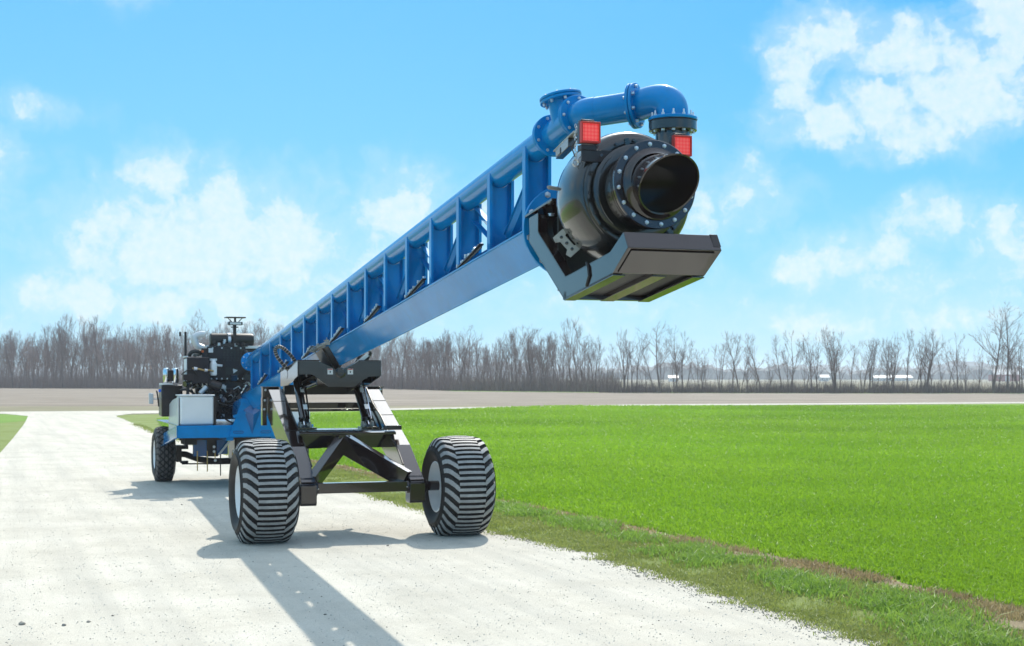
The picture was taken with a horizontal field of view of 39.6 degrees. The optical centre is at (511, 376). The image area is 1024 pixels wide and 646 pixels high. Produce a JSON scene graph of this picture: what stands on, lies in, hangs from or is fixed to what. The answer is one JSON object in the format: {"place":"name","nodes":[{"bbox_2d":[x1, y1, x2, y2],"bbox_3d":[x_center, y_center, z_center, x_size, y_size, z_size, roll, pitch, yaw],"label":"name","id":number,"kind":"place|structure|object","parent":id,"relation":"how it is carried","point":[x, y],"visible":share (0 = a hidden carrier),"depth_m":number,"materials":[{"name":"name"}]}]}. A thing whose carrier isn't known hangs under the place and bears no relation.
{"place":"outdoors","nodes":[
{"label":"outdoors","id":0,"kind":"place"},
{"bbox_2d":[0,414,27,422],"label":"lawn","id":1,"kind":"structure","parent":0,"point":[5,418],"depth_m":67.86,"materials":[{"name":"green plant"}]},
{"bbox_2d":[0,388,1023,405],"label":"plowed field","id":2,"kind":"structure","parent":0,"point":[86,397],"depth_m":130.77,"materials":[{"name":"soil"}]},
{"bbox_2d":[0,378,1023,414],"bbox_3d":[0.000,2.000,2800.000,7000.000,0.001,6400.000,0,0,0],"label":"ground","id":3,"kind":"structure","parent":0,"point":[77,408],"depth_m":242.93,"materials":[{"name":"soil"}]},
{"bbox_2d":[1,333,20,386],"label":"bare tree","id":4,"kind":"object","parent":3,"relation":"on","point":[6,353],"visible":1,"depth_m":249.35,"materials":[{"name":"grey plant"}]},
{"bbox_2d":[11,332,30,373],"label":"bare tree","id":5,"kind":"object","parent":3,"relation":"on","point":[27,346],"visible":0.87,"depth_m":253.60,"materials":[{"name":"grey plant"}]},
{"bbox_2d":[23,333,39,382],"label":"bare tree","id":6,"kind":"object","parent":3,"relation":"on","point":[32,357],"visible":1,"depth_m":248.01,"materials":[{"name":"grey plant"}]},
{"bbox_2d":[26,330,59,376],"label":"bare tree","id":7,"kind":"object","parent":3,"relation":"on","point":[48,364],"visible":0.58,"depth_m":256.78,"materials":[{"name":"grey plant"}]},
{"bbox_2d":[42,327,70,383],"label":"bare tree","id":8,"kind":"object","parent":3,"relation":"on","point":[56,351],"visible":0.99,"depth_m":248.17,"materials":[{"name":"grey plant"}]},
{"bbox_2d":[55,326,70,387],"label":"bare tree","id":9,"kind":"object","parent":3,"relation":"on","point":[62,341],"visible":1,"depth_m":247.25,"materials":[{"name":"grey plant"}]},
{"bbox_2d":[50,313,75,378],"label":"bare tree","id":10,"kind":"object","parent":3,"relation":"on","point":[65,336],"visible":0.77,"depth_m":251.44,"materials":[{"name":"grey plant"}]},
{"bbox_2d":[44,319,89,376],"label":"bare tree","id":11,"kind":"object","parent":3,"relation":"on","point":[76,352],"visible":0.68,"depth_m":253.63,"materials":[{"name":"grey plant"}]},
{"bbox_2d":[69,332,86,372],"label":"bare tree","id":12,"kind":"object","parent":3,"relation":"on","point":[76,350],"visible":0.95,"depth_m":246.40,"materials":[{"name":"grey plant"}]},
{"bbox_2d":[80,322,93,383],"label":"bare tree","id":13,"kind":"object","parent":3,"relation":"on","point":[87,338],"visible":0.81,"depth_m":249.68,"materials":[{"name":"grey plant"}]},
{"bbox_2d":[86,331,104,379],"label":"bare tree","id":14,"kind":"object","parent":3,"relation":"on","point":[96,354],"visible":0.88,"depth_m":246.70,"materials":[{"name":"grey plant"}]},
{"bbox_2d":[89,316,108,380],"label":"bare tree","id":15,"kind":"object","parent":3,"relation":"on","point":[92,328],"visible":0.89,"depth_m":248.66,"materials":[{"name":"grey plant"}]},
{"bbox_2d":[94,321,119,364],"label":"bare tree","id":16,"kind":"object","parent":3,"relation":"on","point":[113,344],"visible":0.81,"depth_m":247.52,"materials":[{"name":"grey plant"}]},
{"bbox_2d":[95,323,120,383],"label":"bare tree","id":17,"kind":"object","parent":3,"relation":"on","point":[107,361],"visible":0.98,"depth_m":243.97,"materials":[{"name":"grey plant"}]},
{"bbox_2d":[120,330,134,378],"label":"bare tree","id":18,"kind":"object","parent":3,"relation":"on","point":[126,348],"visible":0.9,"depth_m":246.47,"materials":[{"name":"grey plant"}]},
{"bbox_2d":[127,325,149,388],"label":"bare tree","id":19,"kind":"object","parent":3,"relation":"on","point":[133,348],"visible":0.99,"depth_m":242.15,"materials":[{"name":"grey plant"}]},
{"bbox_2d":[120,327,160,382],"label":"bare tree","id":20,"kind":"object","parent":3,"relation":"on","point":[143,370],"visible":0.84,"depth_m":247.78,"materials":[{"name":"grey plant"}]},
{"bbox_2d":[133,328,169,381],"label":"bare tree","id":21,"kind":"object","parent":3,"relation":"on","point":[150,358],"visible":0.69,"depth_m":246.92,"materials":[{"name":"grey plant"}]},
{"bbox_2d":[138,326,172,388],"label":"bare tree","id":22,"kind":"object","parent":3,"relation":"on","point":[159,358],"visible":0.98,"depth_m":242.00,"materials":[{"name":"grey plant"}]},
{"bbox_2d":[154,325,172,367],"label":"bare tree","id":23,"kind":"object","parent":3,"relation":"on","point":[165,333],"visible":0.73,"depth_m":246.50,"materials":[{"name":"grey plant"}]},
{"bbox_2d":[154,329,183,369],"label":"bare tree","id":24,"kind":"object","parent":3,"relation":"on","point":[167,345],"visible":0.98,"depth_m":241.51,"materials":[{"name":"grey plant"}]},
{"bbox_2d":[0,328,594,384],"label":"deep wood","id":25,"kind":"object","parent":3,"relation":"on","point":[132,365],"visible":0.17,"depth_m":262.46,"materials":[{"name":"brown plant"}]},
{"bbox_2d":[0,357,624,391],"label":"undergrowth","id":26,"kind":"object","parent":3,"relation":"on","point":[412,382],"visible":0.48,"depth_m":216.81,"materials":[{"name":"brown plant"}]},
{"bbox_2d":[386,339,405,388],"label":"bare tree","id":27,"kind":"object","parent":3,"relation":"on","point":[397,360],"visible":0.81,"depth_m":230.49,"materials":[{"name":"grey plant"}]},
{"bbox_2d":[383,332,416,381],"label":"bare tree","id":28,"kind":"object","parent":3,"relation":"on","point":[410,341],"visible":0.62,"depth_m":232.01,"materials":[{"name":"grey plant"}]},
{"bbox_2d":[392,334,413,388],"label":"bare tree","id":29,"kind":"object","parent":3,"relation":"on","point":[404,351],"visible":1,"depth_m":224.82,"materials":[{"name":"grey plant"}]},
{"bbox_2d":[422,341,435,386],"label":"bare tree","id":30,"kind":"object","parent":3,"relation":"on","point":[424,355],"visible":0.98,"depth_m":213.11,"materials":[{"name":"grey plant"}]},
{"bbox_2d":[0,414,882,645],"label":"gravel drive","id":31,"kind":"structure","parent":3,"relation":"on","point":[53,434],"depth_m":14.03,"materials":[{"name":"gravel"}]},
{"bbox_2d":[149,82,720,543],"bbox_3d":[-2.366,-0.134,18.896,3.185,4.236,20.364,0,0,-20],"label":"boom pump trailer","id":32,"kind":"object","parent":31,"relation":"on","point":[605,220],"visible":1,"depth_m":15.96,"materials":[{"name":"blue paint"}]},
{"bbox_2d":[2,448,868,645],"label":"dark grit","id":33,"kind":"object","parent":31,"relation":"on","point":[314,572],"visible":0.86,"depth_m":13.95,"materials":[{"name":"grey gravel"}]},
{"bbox_2d":[0,447,873,645],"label":"gravel bits","id":34,"kind":"object","parent":31,"relation":"on","point":[295,566],"visible":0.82,"depth_m":13.95,"materials":[{"name":"gravel"}]},
{"bbox_2d":[478,530,887,645],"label":"edge gravel","id":35,"kind":"structure","parent":31,"relation":"on","point":[679,584],"depth_m":13.41,"materials":[{"name":"grey stone"}]},
{"bbox_2d":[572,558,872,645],"bbox_3d":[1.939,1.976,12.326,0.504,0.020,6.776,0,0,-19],"label":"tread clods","id":36,"kind":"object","parent":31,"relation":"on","point":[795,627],"visible":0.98,"depth_m":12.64,"materials":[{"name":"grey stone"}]},
{"bbox_2d":[435,325,484,379],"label":"bare tree","id":37,"kind":"object","parent":3,"relation":"on","point":[466,363],"visible":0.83,"depth_m":210.93,"materials":[{"name":"grey plant"}]},
{"bbox_2d":[488,335,509,375],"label":"bare tree","id":38,"kind":"object","parent":3,"relation":"on","point":[502,356],"visible":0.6,"depth_m":206.25,"materials":[{"name":"grey plant"}]},
{"bbox_2d":[0,414,1023,645],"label":"verge","id":39,"kind":"structure","parent":3,"relation":"on","point":[9,431],"depth_m":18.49,"materials":[{"name":"green plant"}]},
{"bbox_2d":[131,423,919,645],"bbox_3d":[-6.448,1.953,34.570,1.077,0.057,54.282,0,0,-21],"label":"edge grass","id":40,"kind":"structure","parent":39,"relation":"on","point":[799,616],"depth_m":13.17,"materials":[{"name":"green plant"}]},
{"bbox_2d":[311,459,1023,641],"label":"dead weeds","id":41,"kind":"object","parent":39,"relation":"on","point":[1012,611],"visible":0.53,"depth_m":14.10,"materials":[{"name":"brown plant"}]},
{"bbox_2d":[3,361,1023,379],"bbox_3d":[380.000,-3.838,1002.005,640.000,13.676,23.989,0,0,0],"label":"distant woods","id":42,"kind":"object","parent":3,"relation":"on","point":[798,373],"visible":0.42,"depth_m":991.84,"materials":[{"name":"plant"}]},
{"bbox_2d":[508,327,523,378],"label":"bare tree","id":43,"kind":"object","parent":3,"relation":"on","point":[514,341],"visible":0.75,"depth_m":202.55,"materials":[{"name":"grey plant"}]},
{"bbox_2d":[528,328,551,375],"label":"bare tree","id":44,"kind":"object","parent":3,"relation":"on","point":[539,351],"visible":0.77,"depth_m":198.35,"materials":[{"name":"grey plant"}]},
{"bbox_2d":[558,317,582,381],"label":"bare tree","id":45,"kind":"object","parent":3,"relation":"on","point":[569,337],"visible":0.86,"depth_m":195.91,"materials":[{"name":"grey plant"}]},
{"bbox_2d":[445,390,864,392],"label":"grass strip","id":46,"kind":"object","parent":3,"relation":"on","point":[526,391],"depth_m":192.22,"materials":[{"name":"plant"}]},
{"bbox_2d":[444,333,467,381],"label":"bare tree","id":47,"kind":"object","parent":46,"relation":"on","point":[460,354],"visible":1,"depth_m":203.36,"materials":[{"name":"grey plant"}]},
{"bbox_2d":[455,336,473,378],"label":"bare tree","id":48,"kind":"object","parent":46,"relation":"on","point":[464,343],"visible":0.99,"depth_m":203.31,"materials":[{"name":"grey plant"}]},
{"bbox_2d":[492,338,504,390],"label":"bare tree","id":49,"kind":"object","parent":46,"relation":"on","point":[499,350],"visible":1,"depth_m":197.64,"materials":[{"name":"grey plant"}]},
{"bbox_2d":[502,329,521,390],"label":"bare tree","id":50,"kind":"object","parent":46,"relation":"on","point":[512,353],"visible":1,"depth_m":197.68,"materials":[{"name":"grey plant"}]},
{"bbox_2d":[511,332,537,385],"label":"bare tree","id":51,"kind":"object","parent":46,"relation":"on","point":[526,351],"visible":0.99,"depth_m":196.04,"materials":[{"name":"grey plant"}]},
{"bbox_2d":[518,326,544,383],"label":"bare tree","id":52,"kind":"object","parent":46,"relation":"on","point":[529,363],"visible":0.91,"depth_m":197.46,"materials":[{"name":"grey plant"}]},
{"bbox_2d":[533,336,551,389],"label":"bare tree","id":53,"kind":"object","parent":46,"relation":"on","point":[543,356],"visible":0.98,"depth_m":192.27,"materials":[{"name":"grey plant"}]},
{"bbox_2d":[536,337,553,391],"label":"bare tree","id":54,"kind":"object","parent":46,"relation":"on","point":[547,357],"visible":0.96,"depth_m":192.34,"materials":[{"name":"grey plant"}]},
{"bbox_2d":[546,339,569,391],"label":"bare tree","id":55,"kind":"object","parent":46,"relation":"on","point":[557,360],"visible":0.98,"depth_m":189.17,"materials":[{"name":"grey plant"}]},
{"bbox_2d":[561,324,589,376],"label":"bare tree","id":56,"kind":"object","parent":46,"relation":"on","point":[582,347],"visible":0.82,"depth_m":190.73,"materials":[{"name":"grey plant"}]},
{"bbox_2d":[559,325,593,383],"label":"bare tree","id":57,"kind":"object","parent":46,"relation":"on","point":[573,351],"visible":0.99,"depth_m":187.67,"materials":[{"name":"grey plant"}]},
{"bbox_2d":[585,341,604,390],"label":"bare tree","id":58,"kind":"object","parent":46,"relation":"on","point":[595,360],"visible":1,"depth_m":184.81,"materials":[{"name":"grey plant"}]},
{"bbox_2d":[611,329,636,392],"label":"bare tree","id":59,"kind":"object","parent":46,"relation":"on","point":[626,360],"visible":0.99,"depth_m":178.32,"materials":[{"name":"grey plant"}]},
{"bbox_2d":[613,332,641,386],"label":"bare tree","id":60,"kind":"object","parent":46,"relation":"on","point":[619,363],"visible":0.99,"depth_m":178.75,"materials":[{"name":"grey plant"}]},
{"bbox_2d":[629,334,649,386],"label":"bare tree","id":61,"kind":"object","parent":46,"relation":"on","point":[639,358],"visible":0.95,"depth_m":178.37,"materials":[{"name":"grey plant"}]},
{"bbox_2d":[634,345,655,385],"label":"bare tree","id":62,"kind":"object","parent":46,"relation":"on","point":[645,359],"visible":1,"depth_m":178.14,"materials":[{"name":"grey plant"}]},
{"bbox_2d":[635,321,675,392],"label":"bare tree","id":63,"kind":"object","parent":46,"relation":"on","point":[656,341],"visible":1,"depth_m":175.68,"materials":[{"name":"grey plant"}]},
{"bbox_2d":[654,347,668,392],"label":"bare tree","id":64,"kind":"object","parent":46,"relation":"on","point":[660,368],"visible":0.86,"depth_m":177.93,"materials":[{"name":"grey plant"}]},
{"bbox_2d":[659,325,686,391],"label":"bare tree","id":65,"kind":"object","parent":46,"relation":"on","point":[674,355],"visible":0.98,"depth_m":176.63,"materials":[{"name":"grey plant"}]},
{"bbox_2d":[678,333,703,389],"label":"bare tree","id":66,"kind":"object","parent":46,"relation":"on","point":[687,356],"visible":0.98,"depth_m":177.54,"materials":[{"name":"grey plant"}]},
{"bbox_2d":[711,342,730,390],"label":"bare tree","id":67,"kind":"object","parent":46,"relation":"on","point":[720,364],"visible":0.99,"depth_m":175.85,"materials":[{"name":"grey plant"}]},
{"bbox_2d":[719,331,740,392],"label":"bare tree","id":68,"kind":"object","parent":46,"relation":"on","point":[730,349],"visible":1,"depth_m":175.12,"materials":[{"name":"grey plant"}]},
{"bbox_2d":[726,337,746,387],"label":"bare tree","id":69,"kind":"object","parent":46,"relation":"on","point":[740,347],"visible":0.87,"depth_m":177.29,"materials":[{"name":"grey plant"}]},
{"bbox_2d":[740,348,753,392],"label":"bare tree","id":70,"kind":"object","parent":46,"relation":"on","point":[748,355],"visible":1,"depth_m":175.30,"materials":[{"name":"grey plant"}]},
{"bbox_2d":[735,333,763,388],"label":"bare tree","id":71,"kind":"object","parent":46,"relation":"on","point":[752,357],"visible":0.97,"depth_m":175.56,"materials":[{"name":"grey plant"}]},
{"bbox_2d":[765,336,785,385],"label":"bare tree","id":72,"kind":"object","parent":46,"relation":"on","point":[776,357],"visible":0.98,"depth_m":176.07,"materials":[{"name":"grey plant"}]},
{"bbox_2d":[782,331,809,390],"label":"bare tree","id":73,"kind":"object","parent":46,"relation":"on","point":[793,371],"visible":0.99,"depth_m":175.04,"materials":[{"name":"grey plant"}]},
{"bbox_2d":[796,332,822,386],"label":"bare tree","id":74,"kind":"object","parent":46,"relation":"on","point":[808,355],"visible":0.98,"depth_m":175.30,"materials":[{"name":"grey plant"}]},
{"bbox_2d":[597,375,1023,392],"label":"hedge undergrowth","id":75,"kind":"object","parent":46,"relation":"on","point":[776,388],"visible":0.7,"depth_m":174.19,"materials":[{"name":"brown plant"}]},
{"bbox_2d":[806,337,827,388],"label":"bare tree","id":76,"kind":"object","parent":46,"relation":"on","point":[817,360],"visible":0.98,"depth_m":174.99,"materials":[{"name":"grey plant"}]},
{"bbox_2d":[816,326,844,383],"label":"bare tree","id":77,"kind":"object","parent":46,"relation":"on","point":[822,333],"visible":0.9,"depth_m":174.66,"materials":[{"name":"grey plant"}]},
{"bbox_2d":[821,326,856,389],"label":"bare tree","id":78,"kind":"object","parent":46,"relation":"on","point":[832,366],"visible":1,"depth_m":172.76,"materials":[{"name":"grey plant"}]},
{"bbox_2d":[846,340,858,385],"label":"bare tree","id":79,"kind":"object","parent":46,"relation":"on","point":[853,361],"visible":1,"depth_m":173.74,"materials":[{"name":"grey plant"}]},
{"bbox_2d":[854,354,868,392],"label":"bare tree","id":80,"kind":"object","parent":46,"relation":"on","point":[855,365],"visible":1,"depth_m":172.95,"materials":[{"name":"grey plant"}]},
{"bbox_2d":[860,338,883,387],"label":"bare tree","id":81,"kind":"object","parent":46,"relation":"on","point":[870,370],"visible":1,"depth_m":174.18,"materials":[{"name":"grey plant"}]},
{"bbox_2d":[880,341,898,387],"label":"bare tree","id":82,"kind":"object","parent":46,"relation":"on","point":[888,353],"visible":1,"depth_m":173.78,"materials":[{"name":"grey plant"}]},
{"bbox_2d":[875,335,905,387],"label":"bare tree","id":83,"kind":"object","parent":46,"relation":"on","point":[895,362],"visible":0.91,"depth_m":174.65,"materials":[{"name":"grey plant"}]},
{"bbox_2d":[880,332,904,390],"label":"bare tree","id":84,"kind":"object","parent":46,"relation":"on","point":[892,378],"visible":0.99,"depth_m":173.91,"materials":[{"name":"grey plant"}]},
{"bbox_2d":[899,330,917,390],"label":"bare tree","id":85,"kind":"object","parent":46,"relation":"on","point":[909,353],"visible":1,"depth_m":173.71,"materials":[{"name":"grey plant"}]},
{"bbox_2d":[911,338,931,385],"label":"bare tree","id":86,"kind":"object","parent":46,"relation":"on","point":[920,362],"visible":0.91,"depth_m":174.29,"materials":[{"name":"grey plant"}]},
{"bbox_2d":[916,338,945,385],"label":"bare tree","id":87,"kind":"object","parent":46,"relation":"on","point":[925,347],"visible":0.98,"depth_m":173.40,"materials":[{"name":"grey plant"}]},
{"bbox_2d":[916,327,949,392],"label":"bare tree","id":88,"kind":"object","parent":46,"relation":"on","point":[930,360],"visible":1,"depth_m":172.83,"materials":[{"name":"grey plant"}]},
{"bbox_2d":[937,333,967,388],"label":"bare tree","id":89,"kind":"object","parent":46,"relation":"on","point":[953,360],"visible":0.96,"depth_m":174.58,"materials":[{"name":"grey plant"}]},
{"bbox_2d":[967,345,987,383],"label":"bare tree","id":90,"kind":"object","parent":46,"relation":"on","point":[979,377],"visible":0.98,"depth_m":174.01,"materials":[{"name":"grey plant"}]},
{"bbox_2d":[986,340,1005,386],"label":"bare tree","id":91,"kind":"object","parent":46,"relation":"on","point":[992,361],"visible":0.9,"depth_m":173.29,"materials":[{"name":"grey plant"}]},
{"bbox_2d":[970,308,1023,392],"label":"bare tree","id":92,"kind":"object","parent":46,"relation":"on","point":[994,381],"visible":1,"depth_m":171.76,"materials":[{"name":"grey plant"}]},
{"bbox_2d":[995,343,1006,387],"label":"bare tree","id":93,"kind":"object","parent":46,"relation":"on","point":[1002,351],"visible":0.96,"depth_m":172.97,"materials":[{"name":"grey plant"}]},
{"bbox_2d":[987,302,1023,392],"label":"bare tree","id":94,"kind":"object","parent":46,"relation":"on","point":[1008,361],"visible":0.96,"depth_m":171.93,"materials":[{"name":"grey plant"}]},
{"bbox_2d":[1000,336,1023,391],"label":"bare tree","id":95,"kind":"object","parent":46,"relation":"on","point":[1017,366],"visible":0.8,"depth_m":173.66,"materials":[{"name":"grey plant"}]},
{"bbox_2d":[1005,339,1023,392],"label":"bare tree","id":96,"kind":"object","parent":46,"relation":"on","point":[1018,369],"visible":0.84,"depth_m":173.99,"materials":[{"name":"grey plant"}]},
{"bbox_2d":[313,462,1023,629],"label":"earth strip","id":97,"kind":"object","parent":3,"relation":"on","point":[1016,624],"visible":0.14,"depth_m":13.70,"materials":[{"name":"brown soil"}]},
{"bbox_2d":[494,497,1023,645],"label":"clover clumps","id":98,"kind":"object","parent":97,"relation":"on","point":[935,626],"visible":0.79,"depth_m":12.97,"materials":[{"name":"green plant"}]},
{"bbox_2d":[878,375,913,380],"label":"metal shed","id":99,"kind":"structure","parent":3,"relation":"on","point":[901,377],"depth_m":695.00,"materials":[{"name":"grey metal"}]},
{"bbox_2d":[0,402,1023,413],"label":"cross road","id":100,"kind":"structure","parent":0,"point":[81,412],"depth_m":88.63,"materials":[{"name":"stone"}]},
{"bbox_2d":[0,0,1023,372],"label":"sky","id":101,"kind":"structure","parent":0,"point":[860,163],"materials":[{"name":"blue"}]},
{"bbox_2d":[157,404,1023,608],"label":"crop field","id":102,"kind":"structure","parent":0,"point":[323,412],"depth_m":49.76,"materials":[{"name":"green plant"}]},
{"bbox_2d":[987,369,1018,380],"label":"barn","id":103,"kind":"structure","parent":0,"point":[989,374],"depth_m":636.07,"materials":[{"name":"white metal"}]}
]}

